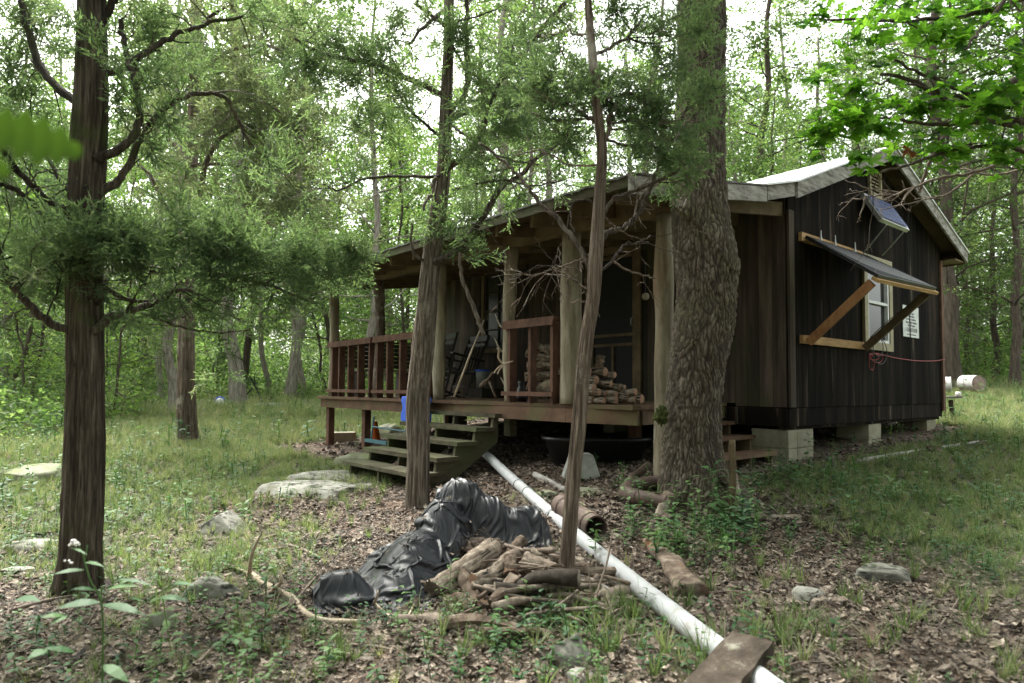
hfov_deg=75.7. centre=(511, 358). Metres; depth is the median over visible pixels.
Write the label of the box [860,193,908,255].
solar panel
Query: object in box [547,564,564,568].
broken branch
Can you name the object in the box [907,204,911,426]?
black cable
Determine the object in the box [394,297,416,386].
sapling
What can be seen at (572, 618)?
broken branch
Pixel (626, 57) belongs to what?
woodland tree
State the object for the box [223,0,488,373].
woodland tree
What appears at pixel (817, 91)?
woodland tree
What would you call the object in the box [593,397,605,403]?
firewood log
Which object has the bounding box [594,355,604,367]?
firewood log
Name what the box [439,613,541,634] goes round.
broken branch
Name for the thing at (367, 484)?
rock
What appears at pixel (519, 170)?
woodland tree
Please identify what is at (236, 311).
woodland tree
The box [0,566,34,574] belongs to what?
rock
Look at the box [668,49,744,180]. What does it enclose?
woodland tree
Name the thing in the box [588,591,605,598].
broken branch
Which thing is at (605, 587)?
log
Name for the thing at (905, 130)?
woodland tree
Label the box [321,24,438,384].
woodland tree
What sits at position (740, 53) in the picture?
woodland tree
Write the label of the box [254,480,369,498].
rock
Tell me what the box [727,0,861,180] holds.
woodland tree
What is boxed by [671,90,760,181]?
woodland tree
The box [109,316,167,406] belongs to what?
sapling
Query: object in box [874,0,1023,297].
woodland tree
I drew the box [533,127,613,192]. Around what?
woodland tree
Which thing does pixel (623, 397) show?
firewood log
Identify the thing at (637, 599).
broken branch
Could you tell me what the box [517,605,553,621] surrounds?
broken branch
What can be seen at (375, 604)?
stick
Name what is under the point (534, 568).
broken branch
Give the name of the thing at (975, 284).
sapling
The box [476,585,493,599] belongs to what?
broken branch
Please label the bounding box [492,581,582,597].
broken branch
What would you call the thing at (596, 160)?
woodland tree
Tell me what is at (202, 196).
woodland tree
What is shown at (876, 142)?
woodland tree
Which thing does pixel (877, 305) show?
window
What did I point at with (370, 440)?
blue grey tool
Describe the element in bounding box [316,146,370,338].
woodland tree
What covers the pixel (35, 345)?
sapling
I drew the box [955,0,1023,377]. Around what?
woodland tree
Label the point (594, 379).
firewood log
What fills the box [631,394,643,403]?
firewood log
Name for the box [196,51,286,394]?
woodland tree
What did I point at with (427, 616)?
broken branch
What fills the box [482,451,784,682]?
white pipe
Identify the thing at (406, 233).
woodland tree
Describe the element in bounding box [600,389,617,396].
firewood log
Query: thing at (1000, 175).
woodland tree
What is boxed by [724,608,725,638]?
stick
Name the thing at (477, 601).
broken branch
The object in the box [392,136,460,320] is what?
woodland tree
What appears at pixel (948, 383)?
drum
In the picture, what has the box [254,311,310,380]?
sapling
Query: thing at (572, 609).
broken branch
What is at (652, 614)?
broken branch
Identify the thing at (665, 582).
broken branch
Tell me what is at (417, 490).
cedar tree
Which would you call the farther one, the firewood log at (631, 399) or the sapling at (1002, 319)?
the sapling at (1002, 319)
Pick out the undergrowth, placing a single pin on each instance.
(51, 405)
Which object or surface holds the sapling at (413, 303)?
on the ground at (736, 428)
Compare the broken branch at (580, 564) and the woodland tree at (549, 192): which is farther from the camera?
the woodland tree at (549, 192)
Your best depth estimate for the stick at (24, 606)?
3.42 m
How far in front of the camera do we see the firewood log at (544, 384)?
6.80 m
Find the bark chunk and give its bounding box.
[763,571,805,584]
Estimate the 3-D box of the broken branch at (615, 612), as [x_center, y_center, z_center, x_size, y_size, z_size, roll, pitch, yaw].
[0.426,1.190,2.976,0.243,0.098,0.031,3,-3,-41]
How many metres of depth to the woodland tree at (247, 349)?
22.92 m
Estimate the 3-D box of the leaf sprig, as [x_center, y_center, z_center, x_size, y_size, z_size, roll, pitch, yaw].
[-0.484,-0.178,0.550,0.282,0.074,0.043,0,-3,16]
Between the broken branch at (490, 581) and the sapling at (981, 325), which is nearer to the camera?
the broken branch at (490, 581)
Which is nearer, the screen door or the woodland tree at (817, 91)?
the screen door
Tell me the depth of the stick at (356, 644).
2.72 m
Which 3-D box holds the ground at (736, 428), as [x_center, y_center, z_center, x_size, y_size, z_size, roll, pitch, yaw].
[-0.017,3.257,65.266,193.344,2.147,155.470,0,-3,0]
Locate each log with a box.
[423,538,501,598]
[439,591,469,601]
[457,567,493,613]
[468,552,517,582]
[503,553,518,577]
[507,535,527,550]
[519,551,594,593]
[525,371,549,381]
[526,384,549,397]
[527,361,549,371]
[530,547,583,562]
[536,353,549,362]
[537,343,549,354]
[538,379,549,388]
[558,367,591,375]
[580,574,626,601]
[588,396,594,403]
[589,384,596,392]
[589,388,600,395]
[589,389,607,397]
[590,375,598,383]
[591,367,607,375]
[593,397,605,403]
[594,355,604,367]
[596,380,612,386]
[597,384,620,391]
[598,371,616,377]
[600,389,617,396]
[605,396,618,403]
[606,396,636,403]
[618,392,630,402]
[619,388,637,395]
[623,462,650,480]
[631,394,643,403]
[642,538,709,597]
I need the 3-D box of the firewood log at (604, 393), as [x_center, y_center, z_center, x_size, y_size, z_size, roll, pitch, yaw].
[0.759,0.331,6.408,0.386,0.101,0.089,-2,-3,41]
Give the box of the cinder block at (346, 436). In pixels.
[334,431,355,442]
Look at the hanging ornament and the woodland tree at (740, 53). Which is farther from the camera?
the woodland tree at (740, 53)
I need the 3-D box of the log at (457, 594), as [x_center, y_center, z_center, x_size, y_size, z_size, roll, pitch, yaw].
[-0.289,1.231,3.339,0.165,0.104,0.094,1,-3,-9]
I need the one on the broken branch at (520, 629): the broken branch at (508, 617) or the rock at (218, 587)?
the broken branch at (508, 617)
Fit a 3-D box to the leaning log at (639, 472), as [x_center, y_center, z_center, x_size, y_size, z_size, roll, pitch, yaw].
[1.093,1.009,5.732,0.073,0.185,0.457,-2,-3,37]
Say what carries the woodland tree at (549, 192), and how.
on the ground at (736, 428)
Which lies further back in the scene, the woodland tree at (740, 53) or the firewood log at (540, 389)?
the woodland tree at (740, 53)
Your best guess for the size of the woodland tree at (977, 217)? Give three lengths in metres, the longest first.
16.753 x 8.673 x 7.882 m
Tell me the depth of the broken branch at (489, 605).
3.10 m
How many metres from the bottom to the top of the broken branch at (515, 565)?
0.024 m
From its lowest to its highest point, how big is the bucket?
0.280 m
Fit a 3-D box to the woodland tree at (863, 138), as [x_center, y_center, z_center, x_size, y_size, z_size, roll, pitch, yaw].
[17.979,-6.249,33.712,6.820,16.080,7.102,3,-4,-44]
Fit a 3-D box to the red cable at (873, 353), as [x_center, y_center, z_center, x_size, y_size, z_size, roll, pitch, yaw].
[5.694,-0.250,8.834,3.005,0.867,0.707,3,-3,-40]
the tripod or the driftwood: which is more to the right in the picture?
the driftwood
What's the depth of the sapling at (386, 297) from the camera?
18.91 m
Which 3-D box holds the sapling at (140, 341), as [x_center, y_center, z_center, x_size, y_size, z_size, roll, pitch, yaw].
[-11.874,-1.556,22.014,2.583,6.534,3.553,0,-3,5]
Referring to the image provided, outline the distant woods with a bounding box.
[0,0,1009,383]
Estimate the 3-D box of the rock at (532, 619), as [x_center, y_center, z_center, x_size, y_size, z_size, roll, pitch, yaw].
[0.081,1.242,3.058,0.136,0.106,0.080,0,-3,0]
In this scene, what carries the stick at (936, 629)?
on the ground at (736, 428)
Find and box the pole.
[854,440,983,463]
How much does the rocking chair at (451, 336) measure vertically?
1.076 m
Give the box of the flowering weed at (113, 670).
[15,539,194,682]
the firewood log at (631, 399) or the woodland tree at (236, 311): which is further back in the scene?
the woodland tree at (236, 311)
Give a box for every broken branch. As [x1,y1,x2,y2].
[391,612,445,625]
[396,596,420,613]
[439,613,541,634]
[459,606,490,613]
[469,595,517,615]
[469,604,533,607]
[471,577,503,589]
[472,583,539,598]
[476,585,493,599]
[482,626,566,637]
[483,547,523,569]
[483,556,558,562]
[484,616,519,634]
[488,572,519,605]
[491,596,553,609]
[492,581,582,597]
[496,583,601,592]
[500,610,538,615]
[507,564,550,569]
[508,567,540,570]
[510,606,589,619]
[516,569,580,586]
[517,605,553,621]
[518,562,542,565]
[518,567,555,571]
[518,579,606,586]
[519,566,616,576]
[523,547,556,553]
[530,598,573,607]
[543,592,604,610]
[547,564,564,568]
[547,605,582,623]
[552,562,585,566]
[554,589,578,610]
[571,574,599,592]
[581,617,619,631]
[583,573,630,584]
[585,576,612,611]
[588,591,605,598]
[597,606,632,625]
[599,596,641,601]
[600,606,623,623]
[606,584,634,595]
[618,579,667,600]
[618,612,656,617]
[659,578,669,587]
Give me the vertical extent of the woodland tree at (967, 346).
13.387 m
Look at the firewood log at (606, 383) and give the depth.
6.30 m
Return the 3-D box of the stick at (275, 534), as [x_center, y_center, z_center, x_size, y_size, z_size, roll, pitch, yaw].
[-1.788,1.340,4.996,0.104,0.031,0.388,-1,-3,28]
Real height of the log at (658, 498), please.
0.188 m
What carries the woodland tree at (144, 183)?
on the ground at (736, 428)
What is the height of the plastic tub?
0.310 m
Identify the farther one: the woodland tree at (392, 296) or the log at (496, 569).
the woodland tree at (392, 296)
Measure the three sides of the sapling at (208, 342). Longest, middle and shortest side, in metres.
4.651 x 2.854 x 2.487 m
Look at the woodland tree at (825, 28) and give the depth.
28.70 m
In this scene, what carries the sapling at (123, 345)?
on the ground at (736, 428)
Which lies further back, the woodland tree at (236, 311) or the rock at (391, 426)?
the woodland tree at (236, 311)
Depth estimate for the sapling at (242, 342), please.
30.16 m
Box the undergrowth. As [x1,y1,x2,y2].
[0,320,1023,438]
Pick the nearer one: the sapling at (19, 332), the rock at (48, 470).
the rock at (48, 470)
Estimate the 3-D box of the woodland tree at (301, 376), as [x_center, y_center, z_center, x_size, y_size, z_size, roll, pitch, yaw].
[-7.529,-4.274,22.805,4.682,11.922,6.967,-2,-3,39]
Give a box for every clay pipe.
[551,495,606,538]
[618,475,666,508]
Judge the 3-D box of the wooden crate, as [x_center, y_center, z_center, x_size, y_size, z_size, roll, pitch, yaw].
[-0.352,0.532,10.086,0.550,0.140,0.350,3,-3,-40]
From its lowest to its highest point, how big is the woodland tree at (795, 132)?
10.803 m
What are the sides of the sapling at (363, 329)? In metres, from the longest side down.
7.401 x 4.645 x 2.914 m
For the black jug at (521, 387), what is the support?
on the cabin
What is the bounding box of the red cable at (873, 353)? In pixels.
[869,308,944,369]
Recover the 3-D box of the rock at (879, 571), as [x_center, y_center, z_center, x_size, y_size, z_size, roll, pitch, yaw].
[1.959,1.255,3.539,0.330,0.287,0.235,0,-3,16]
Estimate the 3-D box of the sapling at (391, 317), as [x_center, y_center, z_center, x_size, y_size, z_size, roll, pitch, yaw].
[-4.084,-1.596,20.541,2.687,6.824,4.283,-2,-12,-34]
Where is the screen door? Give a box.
[591,252,634,388]
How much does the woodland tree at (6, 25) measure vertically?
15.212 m
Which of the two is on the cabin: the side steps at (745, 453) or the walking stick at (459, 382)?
the walking stick at (459, 382)
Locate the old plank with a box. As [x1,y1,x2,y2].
[683,630,773,682]
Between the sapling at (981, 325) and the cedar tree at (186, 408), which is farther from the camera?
the sapling at (981, 325)
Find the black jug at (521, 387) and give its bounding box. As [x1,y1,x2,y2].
[517,379,527,401]
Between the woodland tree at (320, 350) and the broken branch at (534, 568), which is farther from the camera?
the woodland tree at (320, 350)
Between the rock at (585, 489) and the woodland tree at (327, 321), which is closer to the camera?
the rock at (585, 489)
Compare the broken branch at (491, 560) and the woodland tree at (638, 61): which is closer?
the broken branch at (491, 560)
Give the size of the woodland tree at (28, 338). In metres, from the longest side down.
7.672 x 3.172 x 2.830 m
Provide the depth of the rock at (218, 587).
3.52 m
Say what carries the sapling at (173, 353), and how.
on the ground at (736, 428)
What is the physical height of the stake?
0.552 m
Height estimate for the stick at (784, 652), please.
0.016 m
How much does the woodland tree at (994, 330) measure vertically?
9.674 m
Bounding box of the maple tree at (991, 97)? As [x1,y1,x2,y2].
[791,0,1023,270]
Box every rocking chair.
[407,332,459,396]
[445,335,489,397]
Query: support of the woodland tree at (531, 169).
on the ground at (736, 428)
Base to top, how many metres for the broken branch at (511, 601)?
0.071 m
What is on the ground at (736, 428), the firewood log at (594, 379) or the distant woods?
the distant woods
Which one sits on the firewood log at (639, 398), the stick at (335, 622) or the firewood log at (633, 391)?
the firewood log at (633, 391)
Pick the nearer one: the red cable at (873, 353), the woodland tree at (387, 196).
the red cable at (873, 353)
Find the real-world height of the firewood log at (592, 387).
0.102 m
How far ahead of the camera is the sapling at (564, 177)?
18.34 m
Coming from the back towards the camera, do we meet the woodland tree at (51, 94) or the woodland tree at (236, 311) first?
the woodland tree at (236, 311)
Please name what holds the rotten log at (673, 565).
on the ground at (736, 428)
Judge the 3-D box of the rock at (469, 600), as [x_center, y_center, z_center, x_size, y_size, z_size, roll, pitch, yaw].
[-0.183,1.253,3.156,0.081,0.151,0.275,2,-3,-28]
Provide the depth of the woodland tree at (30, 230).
20.92 m
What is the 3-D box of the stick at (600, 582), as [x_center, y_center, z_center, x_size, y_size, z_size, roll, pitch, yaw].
[0.410,1.030,3.078,0.165,0.401,0.262,0,-3,0]
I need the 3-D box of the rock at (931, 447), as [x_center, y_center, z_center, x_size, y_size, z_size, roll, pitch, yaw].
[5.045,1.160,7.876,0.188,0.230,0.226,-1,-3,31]
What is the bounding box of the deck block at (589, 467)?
[562,453,599,478]
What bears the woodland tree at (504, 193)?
on the ground at (736, 428)
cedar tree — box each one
[0,0,389,598]
[64,0,383,443]
[225,0,627,509]
[445,0,763,567]
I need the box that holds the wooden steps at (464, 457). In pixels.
[342,410,501,486]
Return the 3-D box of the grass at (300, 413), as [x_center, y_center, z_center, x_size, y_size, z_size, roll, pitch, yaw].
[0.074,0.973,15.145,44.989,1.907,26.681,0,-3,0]
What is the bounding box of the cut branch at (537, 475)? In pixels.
[532,472,564,492]
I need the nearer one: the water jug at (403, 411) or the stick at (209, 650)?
the stick at (209, 650)
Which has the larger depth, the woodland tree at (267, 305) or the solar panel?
the woodland tree at (267, 305)
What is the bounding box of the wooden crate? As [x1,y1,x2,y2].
[468,388,503,397]
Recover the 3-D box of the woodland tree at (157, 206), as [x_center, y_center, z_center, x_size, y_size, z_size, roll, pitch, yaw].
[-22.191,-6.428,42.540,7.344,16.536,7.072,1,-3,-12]
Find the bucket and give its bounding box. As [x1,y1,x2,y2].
[475,369,489,387]
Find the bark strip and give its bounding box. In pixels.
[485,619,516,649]
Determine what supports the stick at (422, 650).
on the ground at (736, 428)
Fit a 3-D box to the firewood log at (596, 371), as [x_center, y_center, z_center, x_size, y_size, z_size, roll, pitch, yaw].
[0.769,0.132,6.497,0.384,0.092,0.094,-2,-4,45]
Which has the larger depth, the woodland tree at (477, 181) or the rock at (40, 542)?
the woodland tree at (477, 181)
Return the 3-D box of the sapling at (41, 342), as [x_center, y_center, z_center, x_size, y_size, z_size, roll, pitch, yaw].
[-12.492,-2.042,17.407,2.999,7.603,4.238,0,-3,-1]
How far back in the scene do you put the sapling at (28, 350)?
23.36 m
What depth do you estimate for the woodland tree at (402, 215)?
21.04 m
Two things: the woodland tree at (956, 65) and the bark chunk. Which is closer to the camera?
the bark chunk
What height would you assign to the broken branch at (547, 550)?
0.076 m
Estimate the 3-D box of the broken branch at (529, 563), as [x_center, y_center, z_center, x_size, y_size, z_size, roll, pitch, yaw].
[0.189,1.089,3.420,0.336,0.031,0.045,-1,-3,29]
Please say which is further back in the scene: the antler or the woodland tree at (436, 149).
the woodland tree at (436, 149)
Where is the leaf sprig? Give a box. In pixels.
[0,107,82,178]
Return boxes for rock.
[0,463,61,483]
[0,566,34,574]
[5,539,58,553]
[143,611,179,633]
[180,576,245,603]
[200,510,249,535]
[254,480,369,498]
[283,470,371,480]
[333,452,368,464]
[353,483,372,485]
[378,423,401,433]
[458,598,472,610]
[517,616,542,624]
[536,489,558,497]
[547,633,592,668]
[565,667,595,681]
[579,487,602,496]
[594,533,625,541]
[791,586,825,602]
[853,562,912,585]
[926,446,941,454]
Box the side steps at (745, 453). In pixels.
[721,420,798,475]
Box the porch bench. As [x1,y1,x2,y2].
[342,339,410,396]
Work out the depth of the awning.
7.19 m
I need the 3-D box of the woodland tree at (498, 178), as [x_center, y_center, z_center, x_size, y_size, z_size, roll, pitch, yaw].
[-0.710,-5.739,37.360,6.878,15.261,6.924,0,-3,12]
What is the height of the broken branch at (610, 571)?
0.089 m
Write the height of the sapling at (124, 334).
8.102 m
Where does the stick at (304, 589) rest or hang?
on the ground at (736, 428)
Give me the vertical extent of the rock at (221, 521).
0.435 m
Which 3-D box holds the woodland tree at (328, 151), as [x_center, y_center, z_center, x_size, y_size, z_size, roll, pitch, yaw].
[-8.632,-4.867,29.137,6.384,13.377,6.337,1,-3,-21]
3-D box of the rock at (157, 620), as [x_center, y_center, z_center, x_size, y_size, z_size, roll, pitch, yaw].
[-1.641,1.309,3.081,0.163,0.257,0.085,1,-3,-22]
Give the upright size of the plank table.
0.622 m
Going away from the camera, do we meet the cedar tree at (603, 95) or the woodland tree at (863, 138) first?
the cedar tree at (603, 95)
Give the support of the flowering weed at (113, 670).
on the ground at (736, 428)
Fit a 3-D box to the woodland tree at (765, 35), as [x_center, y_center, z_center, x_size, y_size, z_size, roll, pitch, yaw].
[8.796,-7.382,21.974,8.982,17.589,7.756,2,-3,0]
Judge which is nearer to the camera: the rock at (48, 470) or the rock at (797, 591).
the rock at (797, 591)
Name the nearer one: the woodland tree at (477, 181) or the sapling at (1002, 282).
the sapling at (1002, 282)
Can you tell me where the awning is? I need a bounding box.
[798,230,938,350]
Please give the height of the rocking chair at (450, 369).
1.028 m
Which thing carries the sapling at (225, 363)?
on the ground at (736, 428)
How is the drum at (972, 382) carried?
on the grass at (300, 413)
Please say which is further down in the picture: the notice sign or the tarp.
the tarp
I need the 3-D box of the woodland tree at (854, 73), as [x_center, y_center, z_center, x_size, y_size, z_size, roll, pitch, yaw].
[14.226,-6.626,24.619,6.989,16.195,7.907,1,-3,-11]
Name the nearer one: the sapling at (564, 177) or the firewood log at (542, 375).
the firewood log at (542, 375)
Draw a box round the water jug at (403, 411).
[401,396,431,421]
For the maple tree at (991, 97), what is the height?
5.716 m
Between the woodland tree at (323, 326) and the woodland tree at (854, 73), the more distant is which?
the woodland tree at (323, 326)
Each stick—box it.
[9,594,73,612]
[196,634,230,661]
[260,529,299,539]
[278,568,322,618]
[286,543,320,557]
[320,621,337,631]
[349,643,395,649]
[373,590,390,617]
[419,648,450,665]
[453,320,484,396]
[504,543,559,556]
[582,530,619,618]
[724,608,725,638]
[774,650,794,654]
[923,580,959,643]
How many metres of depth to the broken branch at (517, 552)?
3.76 m
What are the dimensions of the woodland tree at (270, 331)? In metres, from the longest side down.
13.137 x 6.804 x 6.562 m
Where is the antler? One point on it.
(499, 359)
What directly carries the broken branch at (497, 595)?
on the broken branch
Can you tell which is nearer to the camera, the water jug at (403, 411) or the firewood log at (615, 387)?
the firewood log at (615, 387)
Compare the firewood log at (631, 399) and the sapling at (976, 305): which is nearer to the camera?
the firewood log at (631, 399)
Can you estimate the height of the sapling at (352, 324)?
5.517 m
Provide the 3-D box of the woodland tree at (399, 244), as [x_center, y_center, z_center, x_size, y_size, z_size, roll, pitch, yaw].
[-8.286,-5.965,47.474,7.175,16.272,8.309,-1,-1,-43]
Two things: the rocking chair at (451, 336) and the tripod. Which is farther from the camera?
the tripod
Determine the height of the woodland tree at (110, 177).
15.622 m
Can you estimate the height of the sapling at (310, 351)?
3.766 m
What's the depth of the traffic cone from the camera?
10.90 m
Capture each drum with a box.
[945,377,951,391]
[957,375,985,390]
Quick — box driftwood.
[479,372,496,397]
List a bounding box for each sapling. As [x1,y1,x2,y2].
[0,160,66,401]
[0,163,41,357]
[0,193,63,413]
[0,291,58,387]
[0,299,48,380]
[1,305,62,387]
[11,184,172,406]
[18,306,63,389]
[27,288,131,415]
[58,205,166,387]
[104,286,176,394]
[105,186,197,420]
[105,278,152,382]
[107,263,173,388]
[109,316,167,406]
[150,288,219,386]
[151,319,177,386]
[164,214,258,389]
[195,306,226,375]
[214,332,250,383]
[233,309,269,384]
[249,324,286,389]
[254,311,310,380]
[290,319,327,383]
[318,289,413,388]
[323,291,371,379]
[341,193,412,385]
[345,322,367,388]
[346,290,370,374]
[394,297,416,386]
[397,290,417,349]
[499,159,582,199]
[815,139,987,349]
[876,116,1009,365]
[954,207,1009,375]
[954,223,1010,379]
[955,266,989,366]
[959,170,1021,374]
[961,291,1010,364]
[966,274,1009,348]
[970,195,1022,364]
[973,263,1023,358]
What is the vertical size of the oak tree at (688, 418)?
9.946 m
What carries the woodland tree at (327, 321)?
on the ground at (736, 428)
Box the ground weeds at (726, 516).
[0,374,1023,682]
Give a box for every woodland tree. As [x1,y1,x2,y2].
[0,0,428,408]
[0,23,111,400]
[0,24,59,333]
[0,96,123,410]
[0,115,139,315]
[0,150,66,396]
[3,36,139,390]
[3,78,116,389]
[6,0,322,413]
[6,3,232,391]
[38,57,276,401]
[104,251,140,389]
[105,131,170,382]
[120,125,205,382]
[137,97,249,318]
[155,18,360,394]
[195,166,271,389]
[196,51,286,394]
[202,0,410,402]
[207,65,395,398]
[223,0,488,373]
[244,171,324,339]
[245,179,289,383]
[251,101,408,354]
[257,106,375,383]
[268,196,327,390]
[305,214,355,360]
[306,229,348,369]
[308,63,462,384]
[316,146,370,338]
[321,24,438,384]
[322,93,470,361]
[341,212,400,338]
[347,104,436,369]
[359,183,421,337]
[365,0,628,304]
[385,179,426,326]
[389,68,519,318]
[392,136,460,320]
[393,1,540,242]
[406,0,651,304]
[450,121,528,216]
[453,0,633,214]
[485,107,555,210]
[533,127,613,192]
[536,0,750,178]
[561,166,593,189]
[576,126,631,188]
[578,8,673,178]
[588,1,774,176]
[595,43,755,178]
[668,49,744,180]
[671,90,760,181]
[725,0,853,181]
[726,80,782,180]
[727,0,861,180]
[727,85,826,181]
[736,116,797,180]
[743,1,885,176]
[764,123,832,173]
[769,11,912,160]
[788,0,1023,387]
[789,0,987,258]
[828,75,896,161]
[839,1,1007,325]
[854,8,1023,286]
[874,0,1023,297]
[897,12,1020,374]
[914,48,1021,372]
[937,0,1023,387]
[937,149,1010,340]
[950,64,1023,383]
[953,1,1022,373]
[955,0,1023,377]
[961,185,1022,315]
[962,54,1022,305]
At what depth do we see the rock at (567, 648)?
2.58 m
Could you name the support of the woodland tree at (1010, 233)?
on the ground at (736, 428)
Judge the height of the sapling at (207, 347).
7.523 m
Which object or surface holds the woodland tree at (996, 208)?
on the ground at (736, 428)
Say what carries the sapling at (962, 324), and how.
on the ground at (736, 428)
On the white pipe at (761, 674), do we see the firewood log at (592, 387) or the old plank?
the old plank
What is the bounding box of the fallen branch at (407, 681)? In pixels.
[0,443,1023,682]
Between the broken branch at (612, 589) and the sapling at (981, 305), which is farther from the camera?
the sapling at (981, 305)
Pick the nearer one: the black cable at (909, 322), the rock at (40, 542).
the rock at (40, 542)
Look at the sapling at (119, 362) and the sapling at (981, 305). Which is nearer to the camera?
the sapling at (119, 362)
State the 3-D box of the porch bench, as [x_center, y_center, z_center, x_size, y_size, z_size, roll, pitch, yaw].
[-1.968,0.171,11.011,1.640,0.921,0.550,3,-3,-40]
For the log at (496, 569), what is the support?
on the log at (463, 578)
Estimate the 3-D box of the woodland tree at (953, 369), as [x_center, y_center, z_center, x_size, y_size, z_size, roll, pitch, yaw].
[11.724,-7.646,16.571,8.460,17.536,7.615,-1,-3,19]
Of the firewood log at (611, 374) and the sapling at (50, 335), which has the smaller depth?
the firewood log at (611, 374)
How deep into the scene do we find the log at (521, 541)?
3.96 m
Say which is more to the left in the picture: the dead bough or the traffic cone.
the traffic cone
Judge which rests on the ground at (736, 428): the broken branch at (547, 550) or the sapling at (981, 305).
the sapling at (981, 305)
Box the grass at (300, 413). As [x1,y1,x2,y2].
[0,369,1023,682]
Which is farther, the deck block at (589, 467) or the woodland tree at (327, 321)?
the woodland tree at (327, 321)
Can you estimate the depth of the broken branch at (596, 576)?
3.41 m
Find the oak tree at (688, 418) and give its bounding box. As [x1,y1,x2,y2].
[648,0,801,521]
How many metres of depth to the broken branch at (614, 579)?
3.38 m
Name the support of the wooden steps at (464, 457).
on the ground at (736, 428)
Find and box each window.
[481,269,503,352]
[862,253,893,351]
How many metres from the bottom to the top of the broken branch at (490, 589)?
0.096 m
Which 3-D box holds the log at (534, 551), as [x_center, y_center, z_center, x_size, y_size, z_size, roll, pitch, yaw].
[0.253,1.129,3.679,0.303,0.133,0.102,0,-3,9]
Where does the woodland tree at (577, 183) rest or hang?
on the ground at (736, 428)
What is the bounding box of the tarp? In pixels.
[311,477,553,613]
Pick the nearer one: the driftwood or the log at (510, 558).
the log at (510, 558)
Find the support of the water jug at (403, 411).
on the wooden steps at (464, 457)
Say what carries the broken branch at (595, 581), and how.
on the broken branch at (603, 588)
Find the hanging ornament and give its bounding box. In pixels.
[642,264,648,299]
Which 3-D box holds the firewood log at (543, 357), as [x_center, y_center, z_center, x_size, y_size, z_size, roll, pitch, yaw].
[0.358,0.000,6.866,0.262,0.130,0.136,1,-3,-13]
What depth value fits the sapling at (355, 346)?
26.10 m
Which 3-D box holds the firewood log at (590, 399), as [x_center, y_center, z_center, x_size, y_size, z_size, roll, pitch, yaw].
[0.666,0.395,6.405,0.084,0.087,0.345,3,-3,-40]
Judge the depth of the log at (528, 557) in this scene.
3.52 m
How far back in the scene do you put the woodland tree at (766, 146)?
33.59 m
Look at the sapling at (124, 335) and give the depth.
24.61 m
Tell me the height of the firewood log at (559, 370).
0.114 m
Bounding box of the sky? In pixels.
[0,0,1023,381]
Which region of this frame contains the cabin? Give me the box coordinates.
[284,147,969,475]
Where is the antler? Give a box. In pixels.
[494,347,512,373]
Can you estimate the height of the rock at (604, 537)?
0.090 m
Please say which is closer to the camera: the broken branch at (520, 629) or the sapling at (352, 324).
the broken branch at (520, 629)
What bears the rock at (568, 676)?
on the ground at (736, 428)
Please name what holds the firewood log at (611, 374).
on the firewood log at (615, 387)
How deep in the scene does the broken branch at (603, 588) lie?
3.21 m
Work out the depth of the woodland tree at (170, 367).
16.51 m
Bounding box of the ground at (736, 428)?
[0,382,1023,682]
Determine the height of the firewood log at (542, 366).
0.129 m
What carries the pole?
on the ground at (736, 428)
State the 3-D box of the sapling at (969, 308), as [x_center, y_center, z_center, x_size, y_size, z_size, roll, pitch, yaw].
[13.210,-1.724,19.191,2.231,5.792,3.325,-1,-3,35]
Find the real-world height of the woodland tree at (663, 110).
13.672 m
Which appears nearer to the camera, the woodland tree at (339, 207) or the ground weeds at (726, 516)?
the ground weeds at (726, 516)
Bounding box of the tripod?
[247,376,262,400]
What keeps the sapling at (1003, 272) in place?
on the ground at (736, 428)
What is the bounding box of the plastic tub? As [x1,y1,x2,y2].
[541,433,651,466]
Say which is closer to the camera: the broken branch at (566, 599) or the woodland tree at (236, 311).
the broken branch at (566, 599)
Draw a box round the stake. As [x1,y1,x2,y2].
[728,440,736,511]
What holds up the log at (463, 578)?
on the ground at (736, 428)
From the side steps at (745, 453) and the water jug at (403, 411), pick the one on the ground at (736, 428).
the side steps at (745, 453)
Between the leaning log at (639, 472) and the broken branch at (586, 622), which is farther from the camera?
the leaning log at (639, 472)
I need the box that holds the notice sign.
[902,305,918,337]
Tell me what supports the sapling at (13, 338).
on the ground at (736, 428)
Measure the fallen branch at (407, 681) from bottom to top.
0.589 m
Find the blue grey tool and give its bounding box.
[365,416,404,444]
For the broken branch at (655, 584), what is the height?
0.121 m
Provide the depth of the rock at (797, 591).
3.17 m
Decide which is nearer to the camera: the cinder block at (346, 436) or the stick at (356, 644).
the stick at (356, 644)
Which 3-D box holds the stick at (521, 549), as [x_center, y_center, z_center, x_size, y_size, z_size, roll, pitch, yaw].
[0.149,1.091,3.704,0.486,0.038,0.023,-2,-3,38]
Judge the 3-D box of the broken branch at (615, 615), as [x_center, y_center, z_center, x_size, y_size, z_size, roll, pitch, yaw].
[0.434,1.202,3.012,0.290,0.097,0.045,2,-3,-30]
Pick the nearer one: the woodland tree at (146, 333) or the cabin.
the cabin
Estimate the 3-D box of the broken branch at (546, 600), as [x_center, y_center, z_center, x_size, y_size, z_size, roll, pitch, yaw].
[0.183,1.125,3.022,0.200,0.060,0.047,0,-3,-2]
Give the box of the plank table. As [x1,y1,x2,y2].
[946,396,961,417]
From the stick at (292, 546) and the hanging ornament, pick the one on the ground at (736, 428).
the stick at (292, 546)
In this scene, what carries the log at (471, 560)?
on the tarp
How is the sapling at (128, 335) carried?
on the ground at (736, 428)
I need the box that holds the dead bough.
[836,135,1023,224]
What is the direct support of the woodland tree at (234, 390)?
on the ground at (736, 428)
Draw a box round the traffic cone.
[372,421,380,439]

